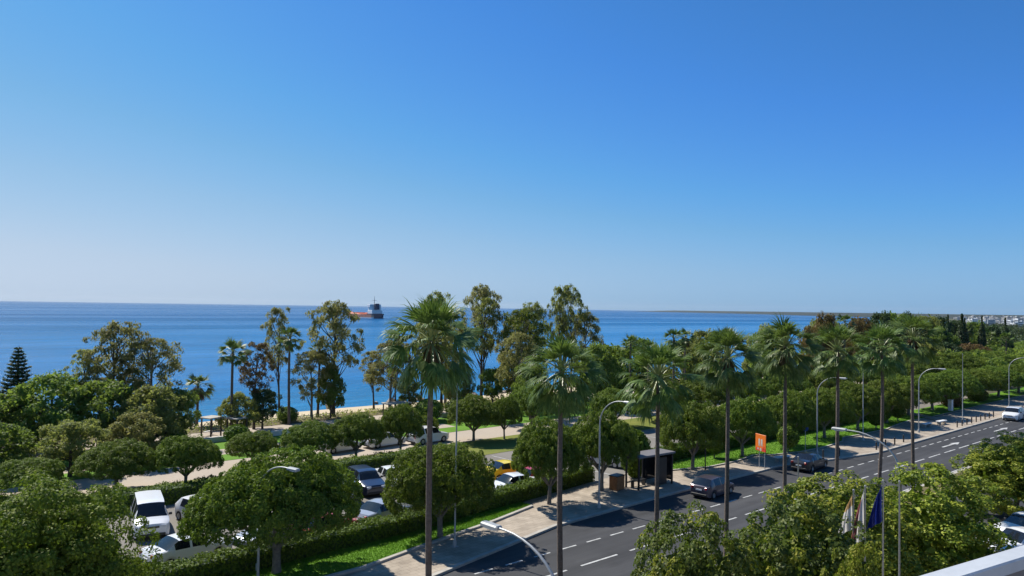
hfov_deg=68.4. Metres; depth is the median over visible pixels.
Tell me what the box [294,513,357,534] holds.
parked car
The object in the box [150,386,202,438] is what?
park tree
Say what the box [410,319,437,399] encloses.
gum tree
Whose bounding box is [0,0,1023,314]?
sky
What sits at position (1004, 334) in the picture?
park palm
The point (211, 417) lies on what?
sun shade
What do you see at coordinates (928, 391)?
ficus tree
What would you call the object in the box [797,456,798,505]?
plain pole
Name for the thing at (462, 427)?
park lawn
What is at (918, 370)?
ficus tree
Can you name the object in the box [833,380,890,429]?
ficus tree
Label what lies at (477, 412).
ficus tree
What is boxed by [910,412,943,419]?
path
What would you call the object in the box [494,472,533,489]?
parked car
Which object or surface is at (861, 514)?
flagpole
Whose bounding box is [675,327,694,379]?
park palm
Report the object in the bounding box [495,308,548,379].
gum tree
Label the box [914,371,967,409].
ficus tree
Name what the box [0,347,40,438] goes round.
norfolk pine
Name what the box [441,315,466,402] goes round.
gum tree
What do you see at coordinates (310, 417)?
ground cover
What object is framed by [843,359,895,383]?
ficus tree
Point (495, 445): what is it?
park lawn
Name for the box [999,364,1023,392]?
ficus tree
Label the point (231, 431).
shrub
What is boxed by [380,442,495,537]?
ficus tree
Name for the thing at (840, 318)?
park palm
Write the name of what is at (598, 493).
street lamp
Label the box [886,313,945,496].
fan palm
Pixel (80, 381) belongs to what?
gum tree
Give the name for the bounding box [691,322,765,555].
fan palm
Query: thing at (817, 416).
street lamp
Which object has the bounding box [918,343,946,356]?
park tree
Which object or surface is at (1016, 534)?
parked car
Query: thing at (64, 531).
ficus tree
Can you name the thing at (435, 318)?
fan palm
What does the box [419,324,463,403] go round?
gum tree
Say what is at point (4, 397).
park tree
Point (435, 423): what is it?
shrub
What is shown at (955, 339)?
park tree
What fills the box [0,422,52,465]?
park tree
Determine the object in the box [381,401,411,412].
sun shade
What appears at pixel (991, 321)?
town building
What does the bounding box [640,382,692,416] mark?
ficus tree
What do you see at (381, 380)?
gum tree
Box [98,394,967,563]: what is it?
parking lot
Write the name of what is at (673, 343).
park palm
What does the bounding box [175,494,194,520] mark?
parked car
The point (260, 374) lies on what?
gum tree
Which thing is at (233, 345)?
park palm
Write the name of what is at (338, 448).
parked car
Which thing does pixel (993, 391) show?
ground
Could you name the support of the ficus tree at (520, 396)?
on the park road at (149, 479)
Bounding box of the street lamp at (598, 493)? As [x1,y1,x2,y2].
[597,401,628,507]
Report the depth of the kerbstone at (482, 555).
52.23 m
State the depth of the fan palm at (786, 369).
43.30 m
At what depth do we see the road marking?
55.42 m
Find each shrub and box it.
[166,433,183,441]
[222,424,249,440]
[276,406,298,421]
[414,398,443,418]
[419,415,439,429]
[444,397,464,414]
[619,428,651,477]
[941,394,963,406]
[966,391,988,401]
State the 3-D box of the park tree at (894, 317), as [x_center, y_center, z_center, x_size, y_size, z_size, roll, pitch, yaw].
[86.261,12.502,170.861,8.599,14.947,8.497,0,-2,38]
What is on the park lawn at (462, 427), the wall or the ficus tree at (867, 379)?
the wall
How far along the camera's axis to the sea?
414.63 m
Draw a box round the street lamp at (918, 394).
[918,368,945,432]
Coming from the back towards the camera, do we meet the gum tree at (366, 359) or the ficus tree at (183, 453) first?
the gum tree at (366, 359)
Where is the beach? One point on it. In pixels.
(362, 408)
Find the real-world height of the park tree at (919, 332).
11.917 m
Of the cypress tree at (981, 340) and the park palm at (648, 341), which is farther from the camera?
the cypress tree at (981, 340)
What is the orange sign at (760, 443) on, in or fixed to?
on the pavement
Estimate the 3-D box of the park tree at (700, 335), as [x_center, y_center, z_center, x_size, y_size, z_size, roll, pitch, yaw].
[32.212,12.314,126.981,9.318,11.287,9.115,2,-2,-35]
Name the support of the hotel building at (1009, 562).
on the forecourt
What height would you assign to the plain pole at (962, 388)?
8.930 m
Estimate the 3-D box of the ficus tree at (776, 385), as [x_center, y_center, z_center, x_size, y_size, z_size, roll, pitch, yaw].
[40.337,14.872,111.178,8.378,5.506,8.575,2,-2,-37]
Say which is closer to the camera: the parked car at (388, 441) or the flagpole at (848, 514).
the flagpole at (848, 514)
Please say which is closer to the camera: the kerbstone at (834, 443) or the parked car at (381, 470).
the parked car at (381, 470)
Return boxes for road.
[0,381,858,500]
[441,418,1023,575]
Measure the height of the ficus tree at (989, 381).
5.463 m
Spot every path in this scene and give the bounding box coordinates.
[64,424,455,473]
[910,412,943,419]
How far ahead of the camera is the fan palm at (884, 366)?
51.49 m
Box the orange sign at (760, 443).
[755,433,765,468]
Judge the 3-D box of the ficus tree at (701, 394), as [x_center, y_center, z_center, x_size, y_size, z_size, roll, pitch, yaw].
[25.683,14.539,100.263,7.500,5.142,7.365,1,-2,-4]
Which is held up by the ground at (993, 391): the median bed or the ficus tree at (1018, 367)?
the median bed
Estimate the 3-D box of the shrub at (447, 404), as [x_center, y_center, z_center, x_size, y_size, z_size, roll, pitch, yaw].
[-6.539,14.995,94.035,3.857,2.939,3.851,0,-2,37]
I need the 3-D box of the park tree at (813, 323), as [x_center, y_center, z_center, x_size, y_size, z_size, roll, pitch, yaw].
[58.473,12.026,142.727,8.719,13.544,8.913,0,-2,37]
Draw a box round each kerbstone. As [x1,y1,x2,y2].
[325,505,533,575]
[432,416,1001,575]
[673,395,1023,470]
[906,466,969,491]
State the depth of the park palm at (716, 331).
109.50 m
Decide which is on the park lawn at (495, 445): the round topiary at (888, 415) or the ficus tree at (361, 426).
the ficus tree at (361, 426)
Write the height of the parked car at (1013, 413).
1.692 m
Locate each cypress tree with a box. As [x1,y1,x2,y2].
[939,317,947,345]
[945,315,951,338]
[956,313,968,343]
[977,316,986,347]
[1000,317,1010,353]
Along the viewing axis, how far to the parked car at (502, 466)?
60.91 m
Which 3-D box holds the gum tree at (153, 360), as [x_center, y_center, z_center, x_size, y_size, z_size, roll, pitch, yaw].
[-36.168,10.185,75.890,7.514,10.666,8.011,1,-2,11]
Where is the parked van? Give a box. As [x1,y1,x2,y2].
[130,490,171,538]
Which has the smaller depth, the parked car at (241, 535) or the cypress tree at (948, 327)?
the parked car at (241, 535)
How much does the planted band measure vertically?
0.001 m
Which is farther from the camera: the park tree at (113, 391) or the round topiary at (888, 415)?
the round topiary at (888, 415)
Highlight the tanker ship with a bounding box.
[348,296,383,318]
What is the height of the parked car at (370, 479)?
1.692 m
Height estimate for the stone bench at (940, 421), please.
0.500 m
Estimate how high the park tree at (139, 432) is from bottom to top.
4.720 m
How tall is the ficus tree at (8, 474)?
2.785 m
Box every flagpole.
[838,489,854,575]
[851,485,865,561]
[867,480,883,575]
[898,480,900,575]
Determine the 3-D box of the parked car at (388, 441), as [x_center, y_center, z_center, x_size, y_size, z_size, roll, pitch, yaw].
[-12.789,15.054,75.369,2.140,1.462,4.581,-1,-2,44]
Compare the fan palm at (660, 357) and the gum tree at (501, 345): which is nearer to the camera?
the fan palm at (660, 357)
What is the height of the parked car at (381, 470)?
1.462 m
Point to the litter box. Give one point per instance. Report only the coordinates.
(616, 481)
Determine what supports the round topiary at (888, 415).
on the lawn at (943, 409)
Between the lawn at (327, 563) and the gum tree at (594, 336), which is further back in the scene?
the gum tree at (594, 336)
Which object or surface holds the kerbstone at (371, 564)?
on the pavement
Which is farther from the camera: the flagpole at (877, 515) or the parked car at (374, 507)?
the parked car at (374, 507)
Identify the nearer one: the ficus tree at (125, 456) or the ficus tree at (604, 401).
the ficus tree at (125, 456)
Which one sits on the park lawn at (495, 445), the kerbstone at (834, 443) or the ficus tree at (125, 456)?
the ficus tree at (125, 456)
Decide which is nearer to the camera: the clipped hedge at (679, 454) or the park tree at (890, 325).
the clipped hedge at (679, 454)
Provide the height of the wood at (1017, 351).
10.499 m
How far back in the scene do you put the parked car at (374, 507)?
47.81 m
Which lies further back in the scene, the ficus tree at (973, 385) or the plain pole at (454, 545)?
the ficus tree at (973, 385)
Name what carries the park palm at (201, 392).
on the beach
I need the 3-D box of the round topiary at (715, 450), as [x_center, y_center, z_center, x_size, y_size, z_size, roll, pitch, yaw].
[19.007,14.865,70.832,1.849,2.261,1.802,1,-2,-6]
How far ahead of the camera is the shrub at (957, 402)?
112.24 m
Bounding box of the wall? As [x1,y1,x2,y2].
[132,430,290,445]
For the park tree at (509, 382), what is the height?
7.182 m
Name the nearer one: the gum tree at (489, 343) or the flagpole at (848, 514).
the flagpole at (848, 514)
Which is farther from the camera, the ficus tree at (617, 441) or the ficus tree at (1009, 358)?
the ficus tree at (1009, 358)
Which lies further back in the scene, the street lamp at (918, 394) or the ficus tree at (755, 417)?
the street lamp at (918, 394)
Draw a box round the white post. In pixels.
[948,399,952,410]
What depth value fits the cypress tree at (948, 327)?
174.81 m
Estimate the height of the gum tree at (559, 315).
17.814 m
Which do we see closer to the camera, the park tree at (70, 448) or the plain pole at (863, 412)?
the park tree at (70, 448)
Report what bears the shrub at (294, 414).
on the planted band
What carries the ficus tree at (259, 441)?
on the park road at (149, 479)
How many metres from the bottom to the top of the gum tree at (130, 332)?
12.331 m
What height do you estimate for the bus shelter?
2.595 m
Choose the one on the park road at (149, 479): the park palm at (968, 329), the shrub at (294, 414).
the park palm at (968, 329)
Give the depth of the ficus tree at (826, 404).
81.43 m
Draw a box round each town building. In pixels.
[988,319,994,325]
[1018,320,1023,327]
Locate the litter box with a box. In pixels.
[608,473,624,490]
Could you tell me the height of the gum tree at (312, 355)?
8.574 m
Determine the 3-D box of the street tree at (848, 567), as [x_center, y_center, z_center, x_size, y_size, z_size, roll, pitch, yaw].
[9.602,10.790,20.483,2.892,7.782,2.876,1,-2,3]
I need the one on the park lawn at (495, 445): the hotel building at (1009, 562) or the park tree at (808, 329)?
the park tree at (808, 329)
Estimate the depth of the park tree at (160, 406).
69.23 m
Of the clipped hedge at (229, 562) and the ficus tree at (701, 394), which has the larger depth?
the ficus tree at (701, 394)
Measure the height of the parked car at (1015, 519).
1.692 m
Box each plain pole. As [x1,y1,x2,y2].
[451,383,458,547]
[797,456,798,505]
[861,356,864,440]
[962,354,963,423]
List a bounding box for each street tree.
[630,499,762,575]
[716,488,878,575]
[746,470,932,575]
[819,540,878,575]
[858,461,1016,575]
[948,430,1023,515]
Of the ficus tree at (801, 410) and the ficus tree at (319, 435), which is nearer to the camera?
the ficus tree at (319, 435)
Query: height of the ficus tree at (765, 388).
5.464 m
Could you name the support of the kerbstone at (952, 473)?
on the ground at (993, 391)
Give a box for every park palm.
[182,372,215,425]
[217,337,251,425]
[273,325,302,424]
[307,338,331,416]
[620,333,641,392]
[635,337,657,416]
[662,328,686,382]
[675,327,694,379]
[704,329,723,405]
[835,313,855,356]
[956,327,972,338]
[986,331,998,349]
[997,331,1015,353]
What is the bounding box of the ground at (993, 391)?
[14,319,1022,515]
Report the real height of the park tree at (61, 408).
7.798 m
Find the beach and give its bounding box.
[42,379,679,438]
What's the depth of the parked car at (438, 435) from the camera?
76.99 m
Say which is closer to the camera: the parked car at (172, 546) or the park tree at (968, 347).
the parked car at (172, 546)
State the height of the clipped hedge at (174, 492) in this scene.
1.577 m
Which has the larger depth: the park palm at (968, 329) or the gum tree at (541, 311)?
the park palm at (968, 329)
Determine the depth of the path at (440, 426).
75.62 m
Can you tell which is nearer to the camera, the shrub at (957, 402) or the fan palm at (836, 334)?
the fan palm at (836, 334)
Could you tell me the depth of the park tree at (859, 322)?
139.08 m
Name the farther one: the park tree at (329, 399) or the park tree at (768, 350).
the park tree at (768, 350)
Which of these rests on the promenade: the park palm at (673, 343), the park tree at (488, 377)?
the park tree at (488, 377)
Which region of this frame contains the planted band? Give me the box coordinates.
[5,385,669,447]
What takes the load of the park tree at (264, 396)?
on the promenade
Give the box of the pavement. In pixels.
[341,396,1023,575]
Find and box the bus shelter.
[625,448,675,490]
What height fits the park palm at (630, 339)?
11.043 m
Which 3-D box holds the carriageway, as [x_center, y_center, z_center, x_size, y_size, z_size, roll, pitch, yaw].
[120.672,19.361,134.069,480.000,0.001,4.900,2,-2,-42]
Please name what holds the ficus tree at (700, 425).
on the pavement
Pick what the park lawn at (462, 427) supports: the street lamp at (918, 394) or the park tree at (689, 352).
the park tree at (689, 352)
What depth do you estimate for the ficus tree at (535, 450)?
52.17 m
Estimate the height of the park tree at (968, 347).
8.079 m
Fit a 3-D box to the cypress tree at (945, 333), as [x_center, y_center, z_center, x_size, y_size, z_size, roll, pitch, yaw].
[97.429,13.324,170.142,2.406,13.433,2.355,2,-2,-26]
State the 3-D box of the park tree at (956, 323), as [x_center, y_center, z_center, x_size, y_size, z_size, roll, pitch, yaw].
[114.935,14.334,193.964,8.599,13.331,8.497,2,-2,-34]
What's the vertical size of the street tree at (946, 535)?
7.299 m
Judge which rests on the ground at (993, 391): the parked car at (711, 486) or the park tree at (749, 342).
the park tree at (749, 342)
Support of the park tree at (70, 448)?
on the park lawn at (462, 427)
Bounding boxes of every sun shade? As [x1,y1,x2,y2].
[201,415,223,436]
[224,416,247,428]
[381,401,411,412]
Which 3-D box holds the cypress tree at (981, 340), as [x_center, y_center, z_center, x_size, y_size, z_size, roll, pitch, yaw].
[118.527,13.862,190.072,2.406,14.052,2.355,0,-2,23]
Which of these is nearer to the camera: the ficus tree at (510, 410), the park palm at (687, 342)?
the ficus tree at (510, 410)
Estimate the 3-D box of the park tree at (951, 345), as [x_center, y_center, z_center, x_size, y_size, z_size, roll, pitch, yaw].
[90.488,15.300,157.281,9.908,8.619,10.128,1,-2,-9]
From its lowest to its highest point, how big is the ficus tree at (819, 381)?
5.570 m
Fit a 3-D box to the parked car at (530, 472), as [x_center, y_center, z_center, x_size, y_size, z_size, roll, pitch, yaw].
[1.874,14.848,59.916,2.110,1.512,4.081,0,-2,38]
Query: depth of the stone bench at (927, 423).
92.44 m
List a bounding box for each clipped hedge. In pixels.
[7,440,468,513]
[138,465,595,575]
[651,405,891,460]
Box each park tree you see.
[0,369,107,443]
[0,390,43,453]
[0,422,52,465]
[29,418,112,476]
[56,378,140,442]
[103,411,172,449]
[107,383,196,450]
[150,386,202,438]
[214,391,261,426]
[248,388,284,428]
[314,365,346,417]
[396,380,421,408]
[442,367,475,400]
[476,367,506,402]
[494,355,526,393]
[511,361,548,419]
[569,341,626,403]
[580,342,631,393]
[622,335,663,394]
[662,342,712,385]
[680,328,724,379]
[741,322,798,376]
[745,327,794,377]
[798,318,840,363]
[798,322,833,368]
[806,310,843,362]
[842,324,887,383]
[845,315,875,384]
[865,310,892,323]
[876,320,905,348]
[878,310,908,324]
[900,327,934,344]
[918,314,941,328]
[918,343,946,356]
[927,325,961,351]
[935,341,968,356]
[936,314,956,336]
[949,319,975,349]
[953,343,992,351]
[967,320,993,350]
[986,324,1015,349]
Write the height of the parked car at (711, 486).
1.512 m
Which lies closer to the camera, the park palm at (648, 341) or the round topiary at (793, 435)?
the round topiary at (793, 435)
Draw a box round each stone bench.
[773,455,791,462]
[921,422,931,427]
[936,420,946,424]
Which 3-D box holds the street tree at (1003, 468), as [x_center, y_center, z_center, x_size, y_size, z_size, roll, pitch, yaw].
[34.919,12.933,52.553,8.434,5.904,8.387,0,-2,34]
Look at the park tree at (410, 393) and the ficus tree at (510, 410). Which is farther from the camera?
the park tree at (410, 393)
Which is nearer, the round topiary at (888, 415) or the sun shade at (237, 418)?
the sun shade at (237, 418)
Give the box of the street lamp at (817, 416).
[816,377,846,453]
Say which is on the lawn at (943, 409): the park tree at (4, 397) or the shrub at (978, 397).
the shrub at (978, 397)
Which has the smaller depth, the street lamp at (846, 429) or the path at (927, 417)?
the street lamp at (846, 429)
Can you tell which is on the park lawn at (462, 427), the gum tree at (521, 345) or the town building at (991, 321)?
the gum tree at (521, 345)
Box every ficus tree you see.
[0,457,65,492]
[0,467,162,575]
[69,437,156,487]
[149,433,224,482]
[176,444,363,573]
[224,430,278,458]
[279,419,339,451]
[327,412,385,454]
[378,402,423,448]
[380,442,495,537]
[447,393,503,440]
[490,394,522,438]
[506,385,556,423]
[510,416,590,504]
[568,409,639,490]
[589,387,639,418]
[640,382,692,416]
[660,398,730,469]
[679,379,733,409]
[716,394,778,456]
[725,374,777,399]
[760,388,820,430]
[761,374,813,393]
[798,386,858,437]
[803,367,855,389]
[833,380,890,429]
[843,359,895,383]
[866,379,919,422]
[871,356,930,379]
[880,373,944,414]
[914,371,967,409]
[921,353,963,372]
[928,368,984,394]
[941,351,992,371]
[957,368,1010,391]
[969,349,1022,365]
[975,365,1023,396]
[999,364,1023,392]
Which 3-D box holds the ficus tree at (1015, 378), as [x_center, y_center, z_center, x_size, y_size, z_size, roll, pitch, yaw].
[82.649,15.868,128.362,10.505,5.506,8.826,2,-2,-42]
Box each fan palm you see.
[377,290,487,575]
[515,327,611,575]
[615,338,708,566]
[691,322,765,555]
[750,311,826,529]
[808,321,873,508]
[852,322,916,495]
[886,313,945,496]
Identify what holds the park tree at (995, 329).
on the ground at (993, 391)
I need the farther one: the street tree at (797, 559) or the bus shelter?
the bus shelter
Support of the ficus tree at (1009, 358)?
on the ground at (993, 391)
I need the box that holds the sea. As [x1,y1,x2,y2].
[0,301,928,421]
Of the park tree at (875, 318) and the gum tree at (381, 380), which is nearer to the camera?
the gum tree at (381, 380)
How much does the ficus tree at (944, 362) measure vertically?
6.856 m
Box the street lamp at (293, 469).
[256,466,299,575]
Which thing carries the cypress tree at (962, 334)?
on the park lawn at (495, 445)
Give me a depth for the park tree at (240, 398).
80.14 m
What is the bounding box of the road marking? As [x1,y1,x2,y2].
[474,421,1022,575]
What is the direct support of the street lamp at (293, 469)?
on the pavement
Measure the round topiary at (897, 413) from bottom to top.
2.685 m
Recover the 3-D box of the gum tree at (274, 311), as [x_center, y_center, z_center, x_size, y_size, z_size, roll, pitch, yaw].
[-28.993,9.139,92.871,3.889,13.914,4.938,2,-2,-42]
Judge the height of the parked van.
1.992 m
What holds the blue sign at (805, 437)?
on the pavement
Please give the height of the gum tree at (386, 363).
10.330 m
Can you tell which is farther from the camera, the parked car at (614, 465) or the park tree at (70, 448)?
the parked car at (614, 465)
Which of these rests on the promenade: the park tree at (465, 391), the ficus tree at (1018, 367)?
the park tree at (465, 391)
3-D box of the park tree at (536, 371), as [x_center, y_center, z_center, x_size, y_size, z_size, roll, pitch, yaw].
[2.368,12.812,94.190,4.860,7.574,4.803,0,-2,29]
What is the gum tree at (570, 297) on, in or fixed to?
on the ground at (993, 391)
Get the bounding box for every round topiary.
[706,440,723,457]
[776,424,800,451]
[866,410,885,428]
[884,410,890,422]
[890,405,906,420]
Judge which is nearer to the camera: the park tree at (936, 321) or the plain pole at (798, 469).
the plain pole at (798, 469)
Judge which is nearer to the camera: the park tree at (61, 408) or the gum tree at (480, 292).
the park tree at (61, 408)
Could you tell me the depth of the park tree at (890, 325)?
157.13 m
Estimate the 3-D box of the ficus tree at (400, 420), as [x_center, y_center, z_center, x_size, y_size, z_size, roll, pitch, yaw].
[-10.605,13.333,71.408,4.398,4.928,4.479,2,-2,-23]
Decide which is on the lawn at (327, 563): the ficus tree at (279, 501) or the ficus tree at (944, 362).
the ficus tree at (279, 501)
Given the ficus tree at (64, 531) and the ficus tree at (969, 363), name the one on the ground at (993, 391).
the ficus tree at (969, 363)
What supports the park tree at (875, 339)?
on the ground at (993, 391)
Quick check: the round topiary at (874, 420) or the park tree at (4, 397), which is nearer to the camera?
the park tree at (4, 397)
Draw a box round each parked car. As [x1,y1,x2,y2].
[139,533,231,568]
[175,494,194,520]
[232,520,293,545]
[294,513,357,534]
[319,440,361,453]
[345,465,384,495]
[355,498,413,518]
[361,431,405,448]
[375,465,401,487]
[406,426,448,444]
[487,460,518,479]
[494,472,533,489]
[516,467,548,475]
[585,456,620,468]
[690,474,733,499]
[790,452,827,471]
[983,526,1023,551]
[994,511,1023,530]
[1002,406,1023,420]
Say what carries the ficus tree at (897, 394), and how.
on the lawn at (943, 409)
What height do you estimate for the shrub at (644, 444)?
4.295 m
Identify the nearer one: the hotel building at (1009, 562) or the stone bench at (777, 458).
the hotel building at (1009, 562)
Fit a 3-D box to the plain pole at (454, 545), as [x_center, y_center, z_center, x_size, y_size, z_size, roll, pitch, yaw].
[-3.254,10.266,43.771,0.340,9.430,0.340,2,-2,-42]
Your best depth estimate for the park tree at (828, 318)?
134.76 m
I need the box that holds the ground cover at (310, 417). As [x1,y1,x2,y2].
[26,382,679,443]
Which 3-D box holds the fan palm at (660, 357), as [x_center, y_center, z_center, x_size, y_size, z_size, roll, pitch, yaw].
[6.784,8.637,34.918,4.356,12.791,4.156,1,-2,1]
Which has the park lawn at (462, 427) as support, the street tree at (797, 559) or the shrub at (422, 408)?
the shrub at (422, 408)
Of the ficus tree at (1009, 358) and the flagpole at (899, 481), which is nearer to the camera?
the flagpole at (899, 481)
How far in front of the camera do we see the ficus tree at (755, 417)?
69.99 m
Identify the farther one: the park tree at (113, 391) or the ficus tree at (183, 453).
the park tree at (113, 391)
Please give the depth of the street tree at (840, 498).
30.44 m
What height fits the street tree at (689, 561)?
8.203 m
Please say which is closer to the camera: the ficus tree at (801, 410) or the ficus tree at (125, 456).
the ficus tree at (125, 456)
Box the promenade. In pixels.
[26,377,762,458]
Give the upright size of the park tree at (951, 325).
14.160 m
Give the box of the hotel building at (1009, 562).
[921,545,1023,575]
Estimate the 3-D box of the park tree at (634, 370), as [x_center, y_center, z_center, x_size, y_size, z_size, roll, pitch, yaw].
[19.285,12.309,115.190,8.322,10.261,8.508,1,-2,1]
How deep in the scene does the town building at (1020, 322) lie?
878.17 m
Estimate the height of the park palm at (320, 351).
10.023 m
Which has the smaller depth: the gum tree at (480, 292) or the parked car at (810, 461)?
the parked car at (810, 461)
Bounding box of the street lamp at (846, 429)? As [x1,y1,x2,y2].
[831,427,901,492]
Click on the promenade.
(266, 428)
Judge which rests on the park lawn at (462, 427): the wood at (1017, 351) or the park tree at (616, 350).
the park tree at (616, 350)
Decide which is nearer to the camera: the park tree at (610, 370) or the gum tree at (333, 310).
the gum tree at (333, 310)
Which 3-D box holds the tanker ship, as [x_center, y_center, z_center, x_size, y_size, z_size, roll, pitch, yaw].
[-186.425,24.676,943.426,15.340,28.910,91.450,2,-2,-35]
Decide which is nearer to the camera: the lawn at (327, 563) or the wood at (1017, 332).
the lawn at (327, 563)
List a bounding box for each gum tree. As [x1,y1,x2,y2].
[63,348,106,443]
[81,320,150,405]
[113,337,184,406]
[237,341,275,428]
[260,307,291,408]
[286,350,335,418]
[299,299,365,416]
[358,351,383,407]
[363,340,413,407]
[381,335,411,406]
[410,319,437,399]
[412,290,453,363]
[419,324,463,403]
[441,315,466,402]
[458,283,507,395]
[473,297,498,395]
[493,314,532,378]
[493,331,538,391]
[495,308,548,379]
[523,301,551,356]
[546,285,571,355]
[554,283,587,392]
[568,311,605,369]
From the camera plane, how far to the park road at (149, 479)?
69.27 m
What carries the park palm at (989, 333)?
on the park lawn at (495, 445)
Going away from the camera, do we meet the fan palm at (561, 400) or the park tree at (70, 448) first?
the fan palm at (561, 400)
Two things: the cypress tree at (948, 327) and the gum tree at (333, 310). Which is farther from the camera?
the cypress tree at (948, 327)
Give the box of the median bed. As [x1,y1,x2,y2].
[732,468,973,574]
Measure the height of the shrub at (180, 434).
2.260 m
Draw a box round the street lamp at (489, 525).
[480,520,553,575]
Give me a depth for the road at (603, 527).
51.09 m
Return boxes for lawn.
[4,400,694,486]
[95,386,869,515]
[233,505,523,575]
[673,387,1023,470]
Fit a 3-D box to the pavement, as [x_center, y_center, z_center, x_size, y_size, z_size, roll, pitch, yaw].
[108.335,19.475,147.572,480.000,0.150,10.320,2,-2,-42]
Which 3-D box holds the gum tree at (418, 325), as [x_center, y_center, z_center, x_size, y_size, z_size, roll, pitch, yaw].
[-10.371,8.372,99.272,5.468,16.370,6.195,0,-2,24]
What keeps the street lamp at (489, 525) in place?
on the forecourt
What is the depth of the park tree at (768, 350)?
120.98 m
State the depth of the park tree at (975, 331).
199.15 m
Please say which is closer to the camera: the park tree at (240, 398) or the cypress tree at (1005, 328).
the park tree at (240, 398)
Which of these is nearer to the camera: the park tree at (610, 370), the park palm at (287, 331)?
the park palm at (287, 331)
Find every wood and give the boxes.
[794,336,1023,366]
[978,323,1023,343]
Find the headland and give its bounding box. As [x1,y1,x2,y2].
[644,310,1023,318]
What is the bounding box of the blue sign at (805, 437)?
[802,425,807,451]

